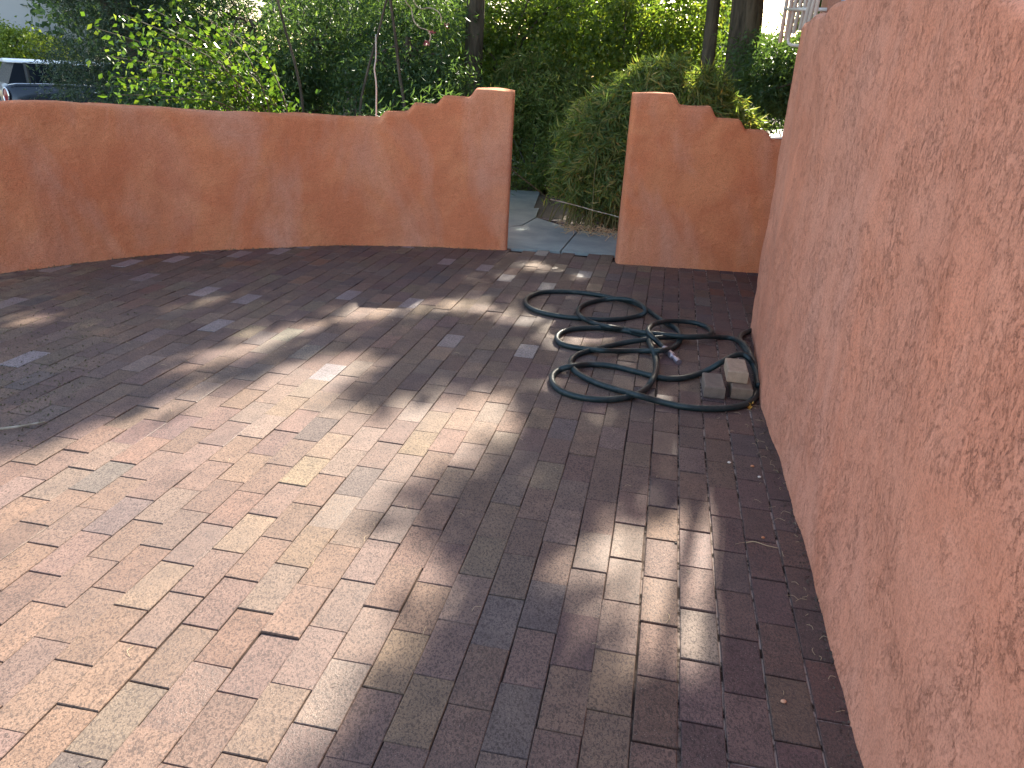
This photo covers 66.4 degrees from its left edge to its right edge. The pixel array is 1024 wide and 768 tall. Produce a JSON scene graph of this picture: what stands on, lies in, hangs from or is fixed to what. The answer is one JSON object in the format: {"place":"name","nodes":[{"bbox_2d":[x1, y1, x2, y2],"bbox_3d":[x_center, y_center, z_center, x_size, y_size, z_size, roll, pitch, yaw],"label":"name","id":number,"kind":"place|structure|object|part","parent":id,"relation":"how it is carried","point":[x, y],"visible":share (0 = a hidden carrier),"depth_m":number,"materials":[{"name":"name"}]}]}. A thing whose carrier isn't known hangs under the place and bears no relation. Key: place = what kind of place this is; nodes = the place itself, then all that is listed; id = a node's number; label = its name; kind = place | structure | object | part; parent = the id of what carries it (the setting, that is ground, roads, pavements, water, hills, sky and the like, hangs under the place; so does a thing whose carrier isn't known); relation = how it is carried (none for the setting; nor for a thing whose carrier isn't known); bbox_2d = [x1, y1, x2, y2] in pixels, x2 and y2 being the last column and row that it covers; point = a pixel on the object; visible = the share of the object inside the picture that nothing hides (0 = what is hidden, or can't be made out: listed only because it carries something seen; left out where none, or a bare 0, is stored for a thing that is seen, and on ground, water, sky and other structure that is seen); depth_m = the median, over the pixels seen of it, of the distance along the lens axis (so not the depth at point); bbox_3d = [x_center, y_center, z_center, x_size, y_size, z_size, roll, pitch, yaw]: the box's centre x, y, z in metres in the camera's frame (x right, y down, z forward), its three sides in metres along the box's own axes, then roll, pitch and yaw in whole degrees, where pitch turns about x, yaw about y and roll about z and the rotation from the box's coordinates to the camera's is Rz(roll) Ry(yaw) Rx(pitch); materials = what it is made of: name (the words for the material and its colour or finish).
{"place":"outdoors","nodes":[
{"label":"outdoors","id":0,"kind":"place"},
{"bbox_2d":[0,245,863,767],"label":"brick paving","id":1,"kind":"structure","parent":0,"point":[294,387],"depth_m":2.56,"materials":[{"name":"brick"}]},
{"bbox_2d":[0,421,45,429],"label":"fallen twig","id":2,"kind":"object","parent":1,"relation":"on","point":[12,427],"visible":1,"depth_m":3.06,"materials":[{"name":"grey wood"}]},
{"bbox_2d":[0,259,160,446],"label":"moss crumbs","id":3,"kind":"object","parent":1,"relation":"on","point":[49,365],"visible":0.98,"depth_m":3.63,"materials":[{"name":"green"}]},
{"bbox_2d":[2,244,495,273],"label":"leaf litter","id":4,"kind":"object","parent":1,"relation":"on","point":[243,249],"visible":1,"depth_m":6.07,"materials":[{"name":"brown"}]},
{"bbox_2d":[0,87,514,273],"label":"garden wall","id":5,"kind":"structure","parent":1,"relation":"on","point":[85,182],"depth_m":5.96,"materials":[{"name":"paint"}]},
{"bbox_2d":[11,314,844,767],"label":"fallen needles","id":6,"kind":"object","parent":1,"relation":"on","point":[633,538],"visible":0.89,"depth_m":2.53,"materials":[{"name":"beige plant"}]},
{"bbox_2d":[523,289,759,411],"bbox_3d":[0.811,-0.290,4.476,1.503,0.119,1.973,3,22,0],"label":"garden hose","id":7,"kind":"object","parent":1,"relation":"on","point":[647,335],"visible":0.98,"depth_m":4.27,"materials":[{"name":"black rubber"}]},
{"bbox_2d":[615,92,781,272],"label":"garden wall","id":8,"kind":"structure","parent":1,"relation":"on","point":[698,186],"depth_m":6.10,"materials":[{"name":"paint"}]},
{"bbox_2d":[701,372,725,398],"bbox_3d":[0.982,0.007,3.823,0.098,0.060,0.195,6,22,7],"label":"loose brick","id":9,"kind":"object","parent":1,"relation":"on","point":[713,385],"visible":1,"depth_m":3.75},
{"bbox_2d":[728,376,752,399],"bbox_3d":[1.115,0.014,3.825,0.098,0.060,0.195,7,22,9],"label":"loose brick","id":10,"kind":"object","parent":1,"relation":"on","point":[740,391],"visible":0.7,"depth_m":3.74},
{"bbox_2d":[724,358,748,383],"bbox_3d":[1.104,-0.067,3.860,0.098,0.060,0.195,7,22,8],"label":"loose brick","id":11,"kind":"object","parent":10,"relation":"on","point":[736,370],"visible":1,"depth_m":3.79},
{"bbox_2d":[744,336,857,765],"bbox_3d":[1.028,0.356,3.030,0.092,0.018,3.666,7,22,10],"label":"wall debris","id":12,"kind":"object","parent":1,"relation":"on","point":[844,701],"depth_m":2.45,"materials":[{"name":"brown"}]},
{"bbox_2d":[193,96,780,230],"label":"ground","id":13,"kind":"structure","parent":0,"point":[558,215],"depth_m":8.84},
{"bbox_2d":[0,16,79,65],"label":"lime bush","id":14,"kind":"object","parent":13,"relation":"on","point":[11,37],"visible":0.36,"depth_m":21.49,"materials":[{"name":"green plant"}]},
{"bbox_2d":[0,0,149,65],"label":"house","id":15,"kind":"structure","parent":13,"relation":"on","point":[10,10],"depth_m":23.87,"materials":[{"name":"grey"}]},
{"bbox_2d":[20,0,269,107],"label":"juniper tree","id":16,"kind":"object","parent":13,"relation":"on","point":[109,9],"visible":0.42,"depth_m":9.51,"materials":[{"name":"green plant"}]},
{"bbox_2d":[94,100,198,108],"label":"bush","id":17,"kind":"object","parent":13,"relation":"on","point":[152,101],"depth_m":7.42,"materials":[{"name":"green plant"}]},
{"bbox_2d":[65,0,333,112],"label":"garden tree","id":18,"kind":"object","parent":13,"relation":"on","point":[252,25],"visible":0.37,"depth_m":9.59,"materials":[{"name":"green plant"}]},
{"bbox_2d":[80,0,320,112],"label":"leafy shrub","id":19,"kind":"object","parent":13,"relation":"on","point":[233,84],"visible":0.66,"depth_m":7.58,"materials":[{"name":"green plant"}]},
{"bbox_2d":[170,83,309,112],"bbox_3d":[-2.901,-2.387,8.295,2.127,1.519,1.616,3,22,0],"label":"bush","id":20,"kind":"object","parent":13,"relation":"on","point":[211,105],"visible":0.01,"depth_m":7.84,"materials":[{"name":"green plant"}]},
{"bbox_2d":[277,0,304,112],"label":"thin stem","id":21,"kind":"object","parent":13,"relation":"on","point":[294,62],"visible":0.69,"depth_m":8.72,"materials":[{"name":"brown plant"}]},
{"bbox_2d":[245,0,427,115],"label":"garden tree","id":22,"kind":"object","parent":13,"relation":"on","point":[333,45],"visible":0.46,"depth_m":10.45,"materials":[{"name":"green plant"}]},
{"bbox_2d":[294,92,379,116],"bbox_3d":[-1.834,-2.271,8.005,2.234,1.401,1.590,3,22,0],"label":"bush","id":23,"kind":"object","parent":13,"relation":"on","point":[334,108],"depth_m":7.80,"materials":[{"name":"green plant"}]},
{"bbox_2d":[343,0,356,115],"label":"shade tree","id":24,"kind":"object","parent":13,"relation":"on","point":[352,4],"visible":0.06,"depth_m":16.39,"materials":[{"name":"green plant"}]},
{"bbox_2d":[359,0,387,115],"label":"thin stem","id":25,"kind":"object","parent":13,"relation":"on","point":[370,60],"visible":0.68,"depth_m":9.18,"materials":[{"name":"brown plant"}]},
{"bbox_2d":[374,34,376,116],"bbox_3d":[-1.199,-2.179,6.911,0.029,1.662,0.015,3,22,0],"label":"stake","id":26,"kind":"object","parent":13,"relation":"on","point":[375,74],"visible":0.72,"depth_m":6.71,"materials":[{"name":"beige wood"}]},
{"bbox_2d":[389,0,405,110],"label":"thin stem","id":27,"kind":"object","parent":13,"relation":"on","point":[397,56],"visible":0.64,"depth_m":8.87,"materials":[{"name":"brown plant"}]},
{"bbox_2d":[311,0,516,115],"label":"garden tree","id":28,"kind":"object","parent":13,"relation":"on","point":[414,67],"visible":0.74,"depth_m":10.10,"materials":[{"name":"green plant"}]},
{"bbox_2d":[23,0,821,129],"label":"woodland","id":29,"kind":"object","parent":13,"relation":"on","point":[53,15],"visible":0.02,"depth_m":21.88,"materials":[{"name":"green plant"}]},
{"bbox_2d":[356,77,540,194],"bbox_3d":[-0.838,-2.440,8.361,2.170,1.540,1.531,9,22,13],"label":"bush","id":30,"kind":"object","parent":13,"relation":"on","point":[418,100],"visible":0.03,"depth_m":8.20,"materials":[{"name":"green plant"}]},
{"bbox_2d":[463,0,484,95],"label":"shade tree","id":31,"kind":"object","parent":13,"relation":"on","point":[474,45],"visible":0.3,"depth_m":10.81,"materials":[{"name":"brown plant"}]},
{"bbox_2d":[405,0,448,45],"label":"hanging vine","id":32,"kind":"object","parent":31,"relation":"hanging from","point":[426,41],"visible":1,"depth_m":8.05,"materials":[{"name":"red plant"}]},
{"bbox_2d":[442,0,606,144],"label":"garden tree","id":33,"kind":"object","parent":13,"relation":"on","point":[497,45],"visible":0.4,"depth_m":11.38,"materials":[{"name":"green plant"}]},
{"bbox_2d":[471,61,582,191],"bbox_3d":[0.289,-3.326,10.428,2.333,1.818,1.949,3,22,0],"label":"bush","id":34,"kind":"object","parent":13,"relation":"on","point":[535,148],"visible":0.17,"depth_m":10.39,"materials":[{"name":"green plant"}]},
{"bbox_2d":[481,40,598,193],"bbox_3d":[0.415,-3.811,11.397,2.847,2.251,1.823,3,22,0],"label":"reedy bush","id":35,"kind":"object","parent":13,"relation":"on","point":[517,64],"visible":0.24,"depth_m":10.93,"materials":[{"name":"green plant"}]},
{"bbox_2d":[515,140,571,194],"bbox_3d":[1.089,-2.795,10.252,2.133,1.284,1.415,3,22,0],"label":"reedy bush","id":36,"kind":"object","parent":13,"relation":"on","point":[533,179],"visible":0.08,"depth_m":10.14,"materials":[{"name":"green plant"}]},
{"bbox_2d":[539,217,613,232],"bbox_3d":[0.709,-1.573,7.913,1.065,0.058,0.100,20,27,35],"label":"path edging","id":37,"kind":"object","parent":13,"relation":"on","point":[552,221],"visible":0.17,"depth_m":8.01,"materials":[{"name":"grey brick"}]},
{"bbox_2d":[540,122,627,231],"bbox_3d":[1.114,-2.027,7.719,1.657,1.087,1.303,3,22,0],"label":"reedy bush","id":38,"kind":"object","parent":13,"relation":"on","point":[574,178],"visible":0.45,"depth_m":7.61,"materials":[{"name":"green plant"}]},
{"bbox_2d":[550,199,618,217],"bbox_3d":[0.723,-1.607,7.238,0.808,0.117,0.085,15,25,27],"label":"dry cane","id":39,"kind":"object","parent":38,"relation":"on","point":[582,207],"visible":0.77,"depth_m":7.31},
{"bbox_2d":[493,0,731,111],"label":"garden tree","id":40,"kind":"object","parent":13,"relation":"on","point":[621,17],"visible":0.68,"depth_m":10.84,"materials":[{"name":"green plant"}]},
{"bbox_2d":[546,43,773,228],"bbox_3d":[1.507,-2.517,7.966,2.378,1.803,1.619,3,22,0],"label":"reedy bush","id":41,"kind":"object","parent":13,"relation":"on","point":[607,109],"visible":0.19,"depth_m":7.61,"materials":[{"name":"green plant"}]},
{"bbox_2d":[700,0,763,109],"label":"shade tree","id":42,"kind":"object","parent":13,"relation":"on","point":[749,13],"visible":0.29,"depth_m":9.63,"materials":[{"name":"brown plant"}]},
{"bbox_2d":[511,168,554,203],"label":"drooping branch","id":43,"kind":"object","parent":42,"relation":"attached to","point":[531,185],"visible":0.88,"depth_m":7.13,"materials":[{"name":"brown"}]},
{"bbox_2d":[712,11,818,137],"bbox_3d":[3.352,-3.188,9.217,2.530,2.514,2.235,16,25,28],"label":"garden tree","id":44,"kind":"object","parent":13,"relation":"on","point":[767,76],"visible":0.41,"depth_m":8.88,"materials":[{"name":"green plant"}]},
{"bbox_2d":[820,0,844,12],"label":"stucco house","id":45,"kind":"structure","parent":13,"relation":"on","point":[828,4],"depth_m":4.81,"materials":[{"name":"pink"}]},
{"bbox_2d":[778,0,826,46],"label":"white grille","id":46,"kind":"object","parent":45,"relation":"attached to","point":[808,8],"visible":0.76,"depth_m":5.42,"materials":[{"name":"metal"}]},
{"bbox_2d":[750,0,1023,767],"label":"tall stucco wall","id":47,"kind":"structure","parent":13,"relation":"on","point":[887,327],"depth_m":1.77,"materials":[{"name":"orange paint"}]},
{"bbox_2d":[189,0,802,55],"label":"sky","id":48,"kind":"structure","parent":0,"point":[771,7],"materials":[{"name":"white"}]},
{"bbox_2d":[507,190,617,257],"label":"path","id":49,"kind":"structure","parent":0,"point":[528,230],"depth_m":7.30,"materials":[{"name":"concrete"}]},
{"bbox_2d":[555,220,617,240],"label":"dry grass","id":50,"kind":"structure","parent":0,"point":[570,227],"depth_m":7.53,"materials":[{"name":"beige plant"}]},
{"label":"street","id":51,"kind":"structure","parent":0,"visible":0},
{"bbox_2d":[0,58,128,103],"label":"parked car","id":52,"kind":"object","parent":51,"relation":"on","point":[15,74],"visible":0.19,"depth_m":16.27,"materials":[{"name":"black paint"}]},
{"bbox_3d":[-9.725,-6.833,17.294,2.720,0.430,1.520,-15,28,-38],"label":"window","id":53,"kind":"part","parent":52,"relation":"part of","materials":[{"name":"black glass"}]},
{"bbox_2d":[768,129,783,138],"bbox_3d":[5.803,-4.082,13.638,3.880,1.430,2.060,2,22,-4],"label":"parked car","id":54,"kind":"object","parent":51,"relation":"on","point":[775,135],"depth_m":13.15,"materials":[{"name":"white paint"}]}
]}

